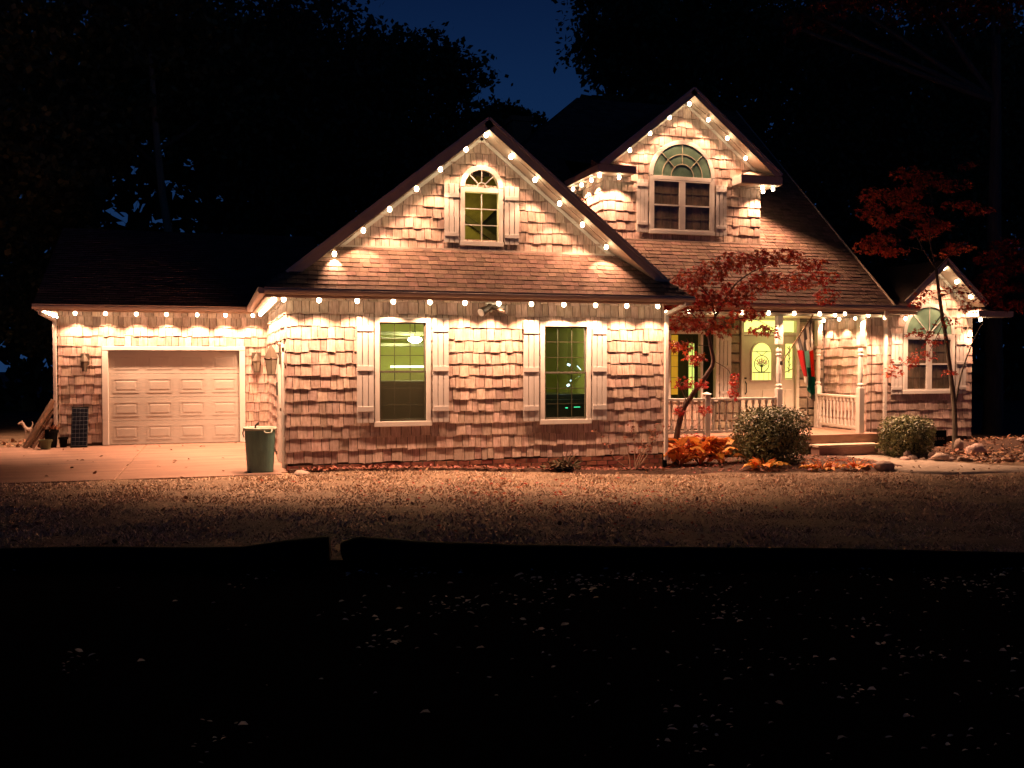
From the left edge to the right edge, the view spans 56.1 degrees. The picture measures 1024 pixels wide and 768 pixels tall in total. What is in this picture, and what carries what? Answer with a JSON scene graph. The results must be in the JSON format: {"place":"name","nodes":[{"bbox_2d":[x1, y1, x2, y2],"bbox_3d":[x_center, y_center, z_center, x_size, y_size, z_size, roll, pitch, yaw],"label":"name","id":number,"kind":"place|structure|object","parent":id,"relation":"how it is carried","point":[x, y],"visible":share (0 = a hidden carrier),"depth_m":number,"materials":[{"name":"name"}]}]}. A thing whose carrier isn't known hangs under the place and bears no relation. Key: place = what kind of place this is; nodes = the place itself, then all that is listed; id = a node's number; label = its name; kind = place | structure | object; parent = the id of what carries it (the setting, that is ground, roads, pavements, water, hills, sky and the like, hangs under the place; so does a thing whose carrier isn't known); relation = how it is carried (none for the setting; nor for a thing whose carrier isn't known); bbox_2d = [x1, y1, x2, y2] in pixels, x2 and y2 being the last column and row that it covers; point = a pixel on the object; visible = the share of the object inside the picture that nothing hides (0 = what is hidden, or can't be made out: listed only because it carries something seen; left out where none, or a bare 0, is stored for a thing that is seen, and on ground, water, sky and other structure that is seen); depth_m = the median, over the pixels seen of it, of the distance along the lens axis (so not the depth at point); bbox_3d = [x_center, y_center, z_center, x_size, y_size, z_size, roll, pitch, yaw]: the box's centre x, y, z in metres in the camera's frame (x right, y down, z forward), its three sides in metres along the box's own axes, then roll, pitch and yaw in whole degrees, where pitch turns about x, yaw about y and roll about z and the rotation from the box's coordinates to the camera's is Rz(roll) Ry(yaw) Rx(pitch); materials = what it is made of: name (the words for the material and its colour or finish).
{"place":"outdoors","nodes":[
{"label":"outdoors","id":0,"kind":"place"},
{"bbox_2d":[0,442,287,483],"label":"driveway","id":1,"kind":"structure","parent":0,"point":[21,465],"depth_m":17.82,"materials":[{"name":"concrete"}]},
{"bbox_2d":[22,399,54,448],"bbox_3d":[-10.229,0.864,20.766,0.676,1.074,0.105,-1,2,-32],"label":"plank","id":2,"kind":"object","parent":1,"relation":"on","point":[37,426],"visible":0.91,"depth_m":20.74,"materials":[{"name":"brown wood"}]},
{"bbox_2d":[32,425,49,448],"bbox_3d":[-10.152,1.136,20.692,0.378,0.509,0.042,-1,2,-44],"label":"plank","id":3,"kind":"object","parent":1,"relation":"on","point":[39,438],"visible":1,"depth_m":20.67,"materials":[{"name":"brown wood"}]},
{"bbox_2d":[29,407,52,447],"bbox_3d":[-10.249,0.891,20.917,0.565,1.003,0.089,-1,2,-35],"label":"plank","id":4,"kind":"object","parent":1,"relation":"on","point":[39,430],"visible":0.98,"depth_m":20.86,"materials":[{"name":"brown wood"}]},
{"bbox_2d":[30,410,52,447],"bbox_3d":[-10.220,0.982,20.876,0.477,0.806,0.054,-1,2,-38],"label":"plank","id":5,"kind":"object","parent":1,"relation":"on","point":[41,429],"visible":0.98,"depth_m":20.86,"materials":[{"name":"brown wood"}]},
{"bbox_2d":[37,418,52,446],"bbox_3d":[-10.202,1.069,20.988,0.061,0.625,0.354,1,2,43],"label":"plank","id":6,"kind":"object","parent":1,"relation":"on","point":[49,423],"visible":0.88,"depth_m":21.02,"materials":[{"name":"brown wood"}]},
{"bbox_2d":[38,439,52,448],"bbox_3d":[-9.947,1.288,20.471,0.275,0.200,0.275,0,2,-17],"label":"plant pot","id":7,"kind":"object","parent":1,"relation":"on","point":[45,443],"visible":1,"depth_m":20.38,"materials":[{"name":"green plastic"}]},
{"bbox_2d":[43,429,58,447],"bbox_3d":[-10.017,1.178,20.865,0.308,0.400,0.308,0,2,-17],"label":"plant pot","id":8,"kind":"object","parent":1,"relation":"on","point":[51,434],"visible":0.86,"depth_m":20.77,"materials":[{"name":"black plastic"}]},
{"bbox_2d":[42,423,60,430],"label":"potted plant","id":9,"kind":"object","parent":8,"relation":"in","point":[53,427],"visible":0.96,"depth_m":20.85,"materials":[{"name":"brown plant"}]},
{"bbox_2d":[58,437,67,447],"bbox_3d":[-9.763,1.267,20.893,0.198,0.220,0.198,0,2,-17],"label":"plant pot","id":10,"kind":"object","parent":1,"relation":"on","point":[63,441],"visible":1,"depth_m":20.83,"materials":[{"name":"black plastic"}]},
{"bbox_2d":[70,407,88,447],"bbox_3d":[-9.440,0.942,20.957,0.340,0.872,0.336,0,2,-17],"label":"solar panel","id":11,"kind":"object","parent":1,"relation":"on","point":[79,427],"visible":1,"depth_m":20.94,"materials":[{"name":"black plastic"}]},
{"bbox_2d":[46,442,236,476],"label":"fallen leaves","id":12,"kind":"object","parent":1,"relation":"on","point":[94,472],"visible":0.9,"depth_m":17.75,"materials":[{"name":"brown plant"}]},
{"bbox_2d":[242,426,276,472],"bbox_3d":[-4.301,1.115,16.374,0.578,0.758,0.568,0,2,-17],"label":"trash bin","id":13,"kind":"object","parent":1,"relation":"on","point":[260,444],"visible":0.99,"depth_m":16.19,"materials":[{"name":"plastic"}]},
{"bbox_2d":[381,380,423,418],"bbox_3d":[-2.033,0.642,19.272,2.400,1.420,0.800,0,2,-17],"label":"screen","id":14,"kind":"object","parent":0,"point":[402,396],"visible":0.04,"depth_m":19.50,"materials":[{"name":"fabric"}]},
{"bbox_2d":[0,564,1023,767],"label":"road","id":15,"kind":"structure","parent":0,"point":[228,654],"depth_m":6.41,"materials":[{"name":"black asphalt"}]},
{"bbox_2d":[0,567,1023,766],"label":"fallen leaves","id":16,"kind":"object","parent":15,"relation":"on","point":[565,623],"visible":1,"depth_m":6.98,"materials":[{"name":"brown plant"}]},
{"bbox_2d":[0,394,1023,559],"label":"lawn","id":17,"kind":"structure","parent":0,"point":[1013,420],"depth_m":12.70,"materials":[{"name":"plant"}]},
{"bbox_2d":[0,439,36,446],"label":"leaf litter","id":18,"kind":"object","parent":17,"relation":"on","point":[12,441],"visible":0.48,"depth_m":21.53,"materials":[{"name":"brown plant"}]},
{"bbox_2d":[18,420,32,439],"bbox_3d":[-11.482,1.099,22.663,0.330,0.497,0.107,0,2,-17],"label":"yard ornament","id":19,"kind":"object","parent":17,"relation":"on","point":[26,429],"visible":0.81,"depth_m":22.63,"materials":[{"name":"white plastic"}]},
{"bbox_2d":[0,536,330,565],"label":"edging log","id":20,"kind":"object","parent":17,"relation":"on","point":[312,551],"visible":1,"depth_m":9.54,"materials":[{"name":"black wood"}]},
{"bbox_2d":[293,470,309,475],"bbox_3d":[-3.517,1.516,16.058,0.285,0.166,0.226,0,2,-17],"label":"rock","id":21,"kind":"object","parent":17,"relation":"on","point":[299,472],"visible":0.59,"depth_m":16.00,"materials":[{"name":"white stone"}]},
{"bbox_2d":[6,467,1023,549],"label":"fallen leaves","id":22,"kind":"object","parent":17,"relation":"on","point":[114,541],"visible":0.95,"depth_m":12.53,"materials":[{"name":"brown plant"}]},
{"bbox_2d":[260,470,928,535],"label":"fallen leaves","id":23,"kind":"object","parent":17,"relation":"on","point":[560,511],"visible":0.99,"depth_m":13.80,"materials":[{"name":"orange plant"}]},
{"bbox_2d":[289,452,902,474],"bbox_3d":[1.759,1.543,18.269,11.750,0.290,3.385,0,2,-17],"label":"flower bed","id":24,"kind":"object","parent":17,"relation":"on","point":[672,469],"visible":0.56,"depth_m":18.12,"materials":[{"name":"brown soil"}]},
{"bbox_2d":[551,466,573,471],"bbox_3d":[0.918,1.560,17.585,0.439,0.070,0.439,0,2,-17],"label":"plant pot","id":25,"kind":"object","parent":24,"relation":"on","point":[564,470],"visible":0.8,"depth_m":17.43,"materials":[{"name":"black plastic"}]},
{"bbox_2d":[539,448,581,469],"bbox_3d":[0.893,1.382,17.546,0.848,0.416,0.530,0,2,-17],"label":"potted plant","id":26,"kind":"object","parent":25,"relation":"in","point":[568,463],"visible":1,"depth_m":17.55,"materials":[{"name":"green plant"}]},
{"bbox_2d":[591,418,669,469],"bbox_3d":[2.204,1.134,17.806,1.463,0.988,0.427,0,1,-9],"label":"bare shrub","id":27,"kind":"object","parent":24,"relation":"on","point":[650,438],"visible":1,"depth_m":17.88,"materials":[{"name":"red plant"}]},
{"bbox_2d":[663,436,704,465],"bbox_3d":[3.244,1.303,18.723,0.978,0.636,1.002,0,2,-17],"label":"hosta","id":28,"kind":"object","parent":24,"relation":"on","point":[680,446],"visible":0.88,"depth_m":18.65,"materials":[{"name":"orange plant"}]},
{"bbox_2d":[676,436,729,464],"bbox_3d":[3.715,1.309,18.978,1.144,0.611,0.834,0,2,-17],"label":"hosta","id":29,"kind":"object","parent":24,"relation":"on","point":[704,447],"visible":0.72,"depth_m":18.90,"materials":[{"name":"orange plant"}]},
{"bbox_2d":[697,437,744,462],"bbox_3d":[4.092,1.313,19.260,0.812,0.590,1.049,1,2,43],"label":"hosta","id":30,"kind":"object","parent":24,"relation":"on","point":[722,453],"visible":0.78,"depth_m":19.12,"materials":[{"name":"orange plant"}]},
{"bbox_2d":[664,247,840,463],"bbox_3d":[4.815,-0.599,19.610,4.221,4.443,0.966,0,2,-17],"label":"maple tree","id":31,"kind":"object","parent":24,"relation":"on","point":[725,267],"visible":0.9,"depth_m":19.37,"materials":[{"name":"red plant"}]},
{"bbox_2d":[742,457,790,468],"bbox_3d":[4.839,1.527,18.331,0.660,0.265,0.874,1,2,40],"label":"hosta","id":32,"kind":"object","parent":24,"relation":"on","point":[757,462],"visible":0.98,"depth_m":18.27,"materials":[{"name":"orange plant"}]},
{"bbox_2d":[728,405,812,464],"bbox_3d":[5.200,1.026,19.364,1.534,1.250,1.369,0,2,-17],"label":"boxwood bush","id":33,"kind":"object","parent":24,"relation":"on","point":[766,436],"visible":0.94,"depth_m":19.02,"materials":[{"name":"green plant"}]},
{"bbox_2d":[799,459,840,471],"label":"hosta","id":34,"kind":"object","parent":24,"relation":"on","point":[829,465],"visible":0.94,"depth_m":18.24,"materials":[{"name":"orange plant"}]},
{"bbox_2d":[832,458,875,469],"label":"hosta","id":35,"kind":"object","parent":24,"relation":"on","point":[853,464],"visible":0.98,"depth_m":18.41,"materials":[{"name":"orange plant"}]},
{"bbox_2d":[856,461,869,468],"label":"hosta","id":36,"kind":"object","parent":24,"relation":"on","point":[867,467],"visible":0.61,"depth_m":18.52,"materials":[{"name":"orange plant"}]},
{"bbox_2d":[873,461,894,471],"bbox_3d":[7.120,1.576,18.346,0.467,0.236,0.321,0,2,-17],"label":"rock","id":37,"kind":"object","parent":24,"relation":"on","point":[882,466],"visible":0.92,"depth_m":18.23,"materials":[{"name":"grey stone"}]},
{"bbox_2d":[340,536,1023,565],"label":"edging log","id":38,"kind":"object","parent":17,"relation":"on","point":[366,551],"visible":1,"depth_m":9.54,"materials":[{"name":"black wood"}]},
{"bbox_2d":[878,434,1023,461],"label":"planting bed","id":39,"kind":"object","parent":17,"relation":"on","point":[1014,442],"visible":0.33,"depth_m":20.98,"materials":[{"name":"brown plant"}]},
{"bbox_2d":[874,413,936,457],"bbox_3d":[8.536,1.124,20.799,1.159,0.967,1.064,0,2,-17],"label":"boxwood bush","id":40,"kind":"object","parent":39,"relation":"on","point":[902,434],"visible":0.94,"depth_m":20.54,"materials":[{"name":"green plant"}]},
{"bbox_2d":[852,160,994,447],"bbox_3d":[9.141,-1.684,21.052,3.534,6.553,1.160,0,2,-17],"label":"maple tree","id":41,"kind":"object","parent":39,"relation":"on","point":[931,228],"visible":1,"depth_m":20.91,"materials":[{"name":"red plant"}]},
{"bbox_2d":[926,429,946,446],"bbox_3d":[9.422,1.296,21.499,0.720,0.560,0.035,0,2,-17],"label":"vent","id":42,"kind":"object","parent":39,"relation":"on","point":[940,435],"visible":0.34,"depth_m":21.54,"materials":[{"name":"black plastic"}]},
{"bbox_2d":[953,438,963,449],"bbox_3d":[9.739,1.337,20.905,0.262,0.330,0.125,0,2,-17],"label":"rock","id":43,"kind":"object","parent":39,"relation":"on","point":[959,443],"visible":0.92,"depth_m":20.87,"materials":[{"name":"beige stone"}]},
{"bbox_2d":[957,455,969,461],"bbox_3d":[9.448,1.580,20.066,0.294,0.196,0.249,0,2,-17],"label":"rock","id":44,"kind":"object","parent":39,"relation":"on","point":[965,459],"visible":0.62,"depth_m":19.98,"materials":[{"name":"stone"}]},
{"bbox_2d":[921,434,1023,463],"bbox_3d":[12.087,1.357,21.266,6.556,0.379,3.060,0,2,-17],"label":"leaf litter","id":45,"kind":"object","parent":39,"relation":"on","point":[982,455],"visible":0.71,"depth_m":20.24,"materials":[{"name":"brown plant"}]},
{"bbox_2d":[965,443,986,455],"bbox_3d":[9.828,1.421,20.391,0.513,0.350,0.327,0,2,-17],"label":"rock","id":46,"kind":"object","parent":39,"relation":"on","point":[974,448],"visible":0.67,"depth_m":20.26,"materials":[{"name":"grey stone"}]},
{"bbox_2d":[970,236,1023,314],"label":"maple tree","id":47,"kind":"object","parent":39,"relation":"on","point":[998,274],"visible":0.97,"depth_m":22.55,"materials":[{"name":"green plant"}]},
{"bbox_2d":[1000,456,1012,461],"bbox_3d":[10.281,1.578,19.954,0.276,0.194,0.240,0,2,-17],"label":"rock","id":48,"kind":"object","parent":39,"relation":"on","point":[1007,460],"visible":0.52,"depth_m":19.87,"materials":[{"name":"stone"}]},
{"bbox_2d":[0,372,1023,563],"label":"ground","id":49,"kind":"structure","parent":0,"point":[4,378],"depth_m":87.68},
{"bbox_2d":[0,188,112,362],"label":"tree","id":50,"kind":"object","parent":49,"relation":"on","point":[21,302],"visible":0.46,"depth_m":29.44,"materials":[{"name":"black plant"}]},
{"bbox_2d":[0,0,135,254],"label":"tree","id":51,"kind":"object","parent":49,"relation":"on","point":[33,161],"visible":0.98,"depth_m":26.24,"materials":[{"name":"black plant"}]},
{"bbox_2d":[13,0,301,350],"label":"tree","id":52,"kind":"object","parent":49,"relation":"on","point":[132,64],"visible":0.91,"depth_m":28.17,"materials":[{"name":"green plant"}]},
{"bbox_2d":[138,0,427,244],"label":"tree","id":53,"kind":"object","parent":49,"relation":"on","point":[280,190],"visible":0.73,"depth_m":31.15,"materials":[{"name":"green plant"}]},
{"bbox_2d":[260,0,512,227],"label":"tree","id":54,"kind":"object","parent":49,"relation":"on","point":[444,123],"visible":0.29,"depth_m":35.04,"materials":[{"name":"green plant"}]},
{"bbox_2d":[453,98,547,135],"bbox_3d":[-0.954,-5.094,39.394,5.248,13.249,4.354,0,2,-17],"label":"tree","id":55,"kind":"object","parent":49,"relation":"on","point":[521,110],"visible":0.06,"depth_m":38.82,"materials":[{"name":"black plant"}]},
{"bbox_2d":[0,0,1023,411],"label":"distant wood","id":56,"kind":"object","parent":49,"relation":"on","point":[38,374],"visible":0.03,"depth_m":41.56,"materials":[{"name":"green plant"}]},
{"bbox_2d":[32,87,1013,471],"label":"house","id":57,"kind":"structure","parent":49,"relation":"on","point":[482,221],"depth_m":21.16,"materials":[{"name":"brown wood"}]},
{"bbox_2d":[80,352,89,371],"bbox_3d":[-9.377,-0.488,21.054,0.180,0.430,0.227,0,2,-17],"label":"wall lantern","id":58,"kind":"object","parent":57,"relation":"attached to","point":[84,360],"depth_m":21.01,"materials":[{"name":"grey metal"}]},
{"bbox_2d":[43,311,254,316],"bbox_3d":[-7.990,-1.573,21.297,4.406,0.134,0.108,0,2,-17],"label":"light string","id":59,"kind":"object","parent":57,"relation":"attached to","point":[166,314],"visible":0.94,"depth_m":21.29,"materials":[{"name":"beige"}]},
{"bbox_2d":[108,351,239,444],"bbox_3d":[-7.656,0.296,21.843,2.820,2.101,0.052,0,2,-17],"label":"garage door","id":60,"kind":"structure","parent":57,"relation":"in","point":[178,389],"depth_m":21.81,"materials":[{"name":"paint"}]},
{"bbox_2d":[252,351,260,371],"bbox_3d":[-5.882,-0.517,22.108,0.207,0.493,0.260,0,2,-17],"label":"wall lantern","id":61,"kind":"object","parent":57,"relation":"attached to","point":[256,359],"depth_m":22.05,"materials":[{"name":"beige glass"}]},
{"bbox_2d":[259,297,276,315],"bbox_3d":[-4.794,-1.508,18.737,0.076,0.134,5.538,0,2,-17],"label":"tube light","id":62,"kind":"object","parent":57,"relation":"attached to","point":[271,302],"visible":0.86,"depth_m":17.72,"materials":[{"name":"beige"}]},
{"bbox_2d":[264,342,280,375],"bbox_3d":[-4.238,-0.450,16.999,0.296,0.598,0.280,0,2,-17],"label":"wall lantern","id":63,"kind":"object","parent":57,"relation":"attached to","point":[271,357],"depth_m":16.92,"materials":[{"name":"grey metal"}]},
{"bbox_2d":[381,331,423,346],"bbox_3d":[-2.736,-1.151,19.984,3.700,0.730,0.860,0,2,-17],"label":"storage rail","id":64,"kind":"object","parent":57,"relation":"attached to","point":[401,344],"visible":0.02,"depth_m":20.41,"materials":[{"name":"yellow metal"}]},
{"bbox_2d":[374,317,431,426],"bbox_3d":[-1.929,-0.211,16.931,1.020,1.915,0.116,0,2,-17],"label":"window","id":65,"kind":"structure","parent":57,"relation":"in","point":[378,422],"depth_m":16.91,"materials":[{"name":"white wood"}]},
{"bbox_2d":[390,366,423,367],"bbox_3d":[-2.041,-0.348,19.271,0.800,0.040,0.050,0,2,-17],"label":"tube light","id":66,"kind":"object","parent":57,"relation":"attached to","point":[407,366],"visible":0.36,"depth_m":19.23,"materials":[{"name":"beige"}]},
{"bbox_2d":[408,324,421,342],"bbox_3d":[-1.968,-1.166,19.456,0.284,0.675,0.284,0,2,-17],"label":"ceiling lamp","id":67,"kind":"object","parent":57,"relation":"hanging from","point":[414,339],"visible":0.9,"depth_m":19.39,"materials":[{"name":"beige glass"}]},
{"bbox_2d":[332,132,607,256],"bbox_3d":[-0.645,-3.391,17.252,5.126,2.354,0.078,0,2,-17],"label":"light string","id":68,"kind":"object","parent":57,"relation":"hanging from","point":[389,209],"visible":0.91,"depth_m":17.25,"materials":[{"name":"beige"}]},
{"bbox_2d":[281,298,659,308],"bbox_3d":[-0.536,-1.456,16.979,6.906,0.139,0.078,0,2,-17],"label":"light string","id":69,"kind":"object","parent":57,"relation":"hanging from","point":[465,303],"visible":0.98,"depth_m":16.86,"materials":[{"name":"beige plastic"}]},
{"bbox_2d":[459,165,503,246],"bbox_3d":[-0.568,-3.272,17.652,0.834,1.477,0.126,0,2,-17],"label":"window","id":70,"kind":"structure","parent":57,"relation":"in","point":[499,192],"depth_m":17.61,"materials":[{"name":"white wood"}]},
{"bbox_2d":[478,302,507,316],"bbox_3d":[-0.348,-1.332,17.197,0.561,0.267,0.319,0,2,-17],"label":"flood light","id":71,"kind":"object","parent":57,"relation":"attached to","point":[489,307],"visible":1,"depth_m":17.14,"materials":[{"name":"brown metal"}]},
{"bbox_2d":[539,322,591,424],"bbox_3d":[0.987,-0.204,17.825,1.020,1.895,0.116,0,2,-17],"label":"window","id":72,"kind":"structure","parent":57,"relation":"in","point":[544,420],"depth_m":17.82,"materials":[{"name":"white wood"}]},
{"bbox_2d":[567,363,580,386],"bbox_3d":[1.224,-0.167,18.860,0.338,0.483,0.053,-1,2,-26],"label":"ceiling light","id":73,"kind":"object","parent":57,"relation":"attached to","point":[568,364],"visible":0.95,"depth_m":18.87,"materials":[{"name":"white"}]},
{"bbox_2d":[572,173,620,190],"bbox_3d":[1.869,-4.559,21.698,0.536,0.144,1.778,0,2,-17],"label":"light string","id":74,"kind":"object","parent":57,"relation":"attached to","point":[591,180],"visible":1,"depth_m":21.33,"materials":[{"name":"beige plastic"}]},
{"bbox_2d":[648,140,714,235],"bbox_3d":[3.828,-4.432,21.692,1.644,2.112,0.126,0,2,-17],"label":"window","id":75,"kind":"structure","parent":57,"relation":"in","point":[681,174],"depth_m":21.65,"materials":[{"name":"white glass"}]},
{"bbox_2d":[628,100,746,159],"bbox_3d":[3.947,-5.707,21.406,2.936,1.254,0.078,0,2,-17],"label":"light string","id":76,"kind":"object","parent":57,"relation":"hanging from","point":[708,120],"visible":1,"depth_m":21.52,"materials":[{"name":"beige plastic"}]},
{"bbox_2d":[668,330,718,401],"bbox_3d":[4.219,-0.419,22.445,1.370,1.660,0.150,0,2,-17],"label":"window","id":77,"kind":"structure","parent":57,"relation":"in","point":[700,338],"depth_m":22.46,"materials":[{"name":"yellow glass"}]},
{"bbox_2d":[663,392,776,436],"bbox_3d":[4.114,0.649,20.373,3.400,0.970,0.170,0,2,-17],"label":"porch railing","id":78,"kind":"object","parent":57,"relation":"on","point":[707,400],"visible":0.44,"depth_m":20.34,"materials":[{"name":"white wood"}]},
{"bbox_2d":[665,311,821,315],"bbox_3d":[4.958,-1.545,20.399,3.776,0.144,0.118,0,2,-17],"label":"light string","id":79,"kind":"object","parent":57,"relation":"attached to","point":[770,313],"visible":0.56,"depth_m":20.74,"materials":[{"name":"beige"}]},
{"bbox_2d":[744,336,777,422],"bbox_3d":[5.946,-0.052,22.961,0.970,2.200,0.134,0,2,-17],"label":"door","id":80,"kind":"structure","parent":57,"relation":"in","point":[760,357],"depth_m":22.95,"materials":[{"name":"paint"}]},
{"bbox_2d":[761,185,774,192],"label":"light string","id":81,"kind":"object","parent":57,"relation":"attached to","point":[763,190],"visible":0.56,"depth_m":22.05,"materials":[{"name":"beige"}]},
{"bbox_2d":[780,314,814,400],"bbox_3d":[6.136,-0.558,20.634,0.736,1.870,0.157,0,2,17],"label":"flag","id":82,"kind":"object","parent":57,"relation":"attached to","point":[803,342],"visible":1,"depth_m":20.57,"materials":[{"name":"red fabric"}]},
{"bbox_2d":[817,393,855,428],"bbox_3d":[7.598,0.621,22.383,0.090,0.745,1.664,0,1,-13],"label":"porch railing","id":83,"kind":"object","parent":57,"relation":"attached to","point":[848,398],"visible":1,"depth_m":22.37,"materials":[{"name":"white wood"}]},
{"bbox_2d":[834,312,906,320],"bbox_3d":[7.978,-1.529,21.347,1.918,0.215,0.070,0,2,-17],"label":"light string","id":84,"kind":"object","parent":57,"relation":"hanging from","point":[905,317],"visible":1,"depth_m":21.39,"materials":[{"name":"beige plastic"}]},
{"bbox_2d":[902,303,954,393],"bbox_3d":[9.724,-0.830,22.441,1.464,2.112,0.126,0,2,-17],"label":"window","id":85,"kind":"structure","parent":57,"relation":"in","point":[926,378],"depth_m":22.39,"materials":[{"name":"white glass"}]},
{"bbox_2d":[914,268,971,298],"bbox_3d":[9.948,-2.370,22.149,1.636,0.784,0.078,0,2,-17],"label":"light string","id":86,"kind":"object","parent":57,"relation":"attached to","point":[970,295],"visible":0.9,"depth_m":22.25,"materials":[{"name":"beige"}]},
{"bbox_2d":[551,0,814,138],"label":"tree","id":87,"kind":"object","parent":49,"relation":"on","point":[695,28],"visible":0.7,"depth_m":36.13,"materials":[{"name":"black plant"}]},
{"bbox_2d":[725,0,968,269],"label":"tree","id":88,"kind":"object","parent":49,"relation":"on","point":[826,156],"visible":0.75,"depth_m":35.85,"materials":[{"name":"green plant"}]},
{"bbox_2d":[778,0,1023,434],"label":"tree","id":89,"kind":"object","parent":49,"relation":"on","point":[992,420],"visible":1,"depth_m":26.27,"materials":[{"name":"black plant"}]},
{"bbox_2d":[845,1,1023,299],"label":"tree","id":90,"kind":"object","parent":49,"relation":"on","point":[970,129],"visible":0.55,"depth_m":36.42,"materials":[{"name":"plant"}]},
{"bbox_2d":[961,11,1023,343],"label":"tree","id":91,"kind":"object","parent":49,"relation":"on","point":[1011,295],"visible":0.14,"depth_m":38.29,"materials":[{"name":"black plant"}]},
{"bbox_2d":[0,0,1023,371],"label":"sky","id":92,"kind":"structure","parent":0,"point":[522,35],"materials":[{"name":"blue"}]},
{"bbox_2d":[848,454,1023,474],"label":"path","id":93,"kind":"structure","parent":0,"point":[935,467],"depth_m":18.61,"materials":[{"name":"grey concrete"}]},
{"bbox_2d":[899,456,909,459],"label":"rock","id":94,"kind":"object","parent":93,"relation":"on","point":[904,458],"visible":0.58,"depth_m":20.01,"materials":[{"name":"grey stone"}]},
{"bbox_2d":[903,450,911,456],"bbox_3d":[8.373,1.506,20.353,0.217,0.214,0.157,0,2,-17],"label":"rock","id":95,"kind":"object","parent":93,"relation":"on","point":[906,453],"visible":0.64,"depth_m":20.28,"materials":[{"name":"grey stone"}]},
{"bbox_2d":[853,453,1018,471],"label":"fallen leaves","id":96,"kind":"object","parent":93,"relation":"on","point":[943,461],"visible":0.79,"depth_m":18.69,"materials":[{"name":"brown plant"}]},
{"bbox_2d":[931,452,949,460],"bbox_3d":[8.852,1.517,19.863,0.382,0.218,0.252,0,2,-17],"label":"rock","id":97,"kind":"object","parent":93,"relation":"on","point":[941,456],"visible":0.95,"depth_m":19.79,"materials":[{"name":"grey stone"}]}
]}

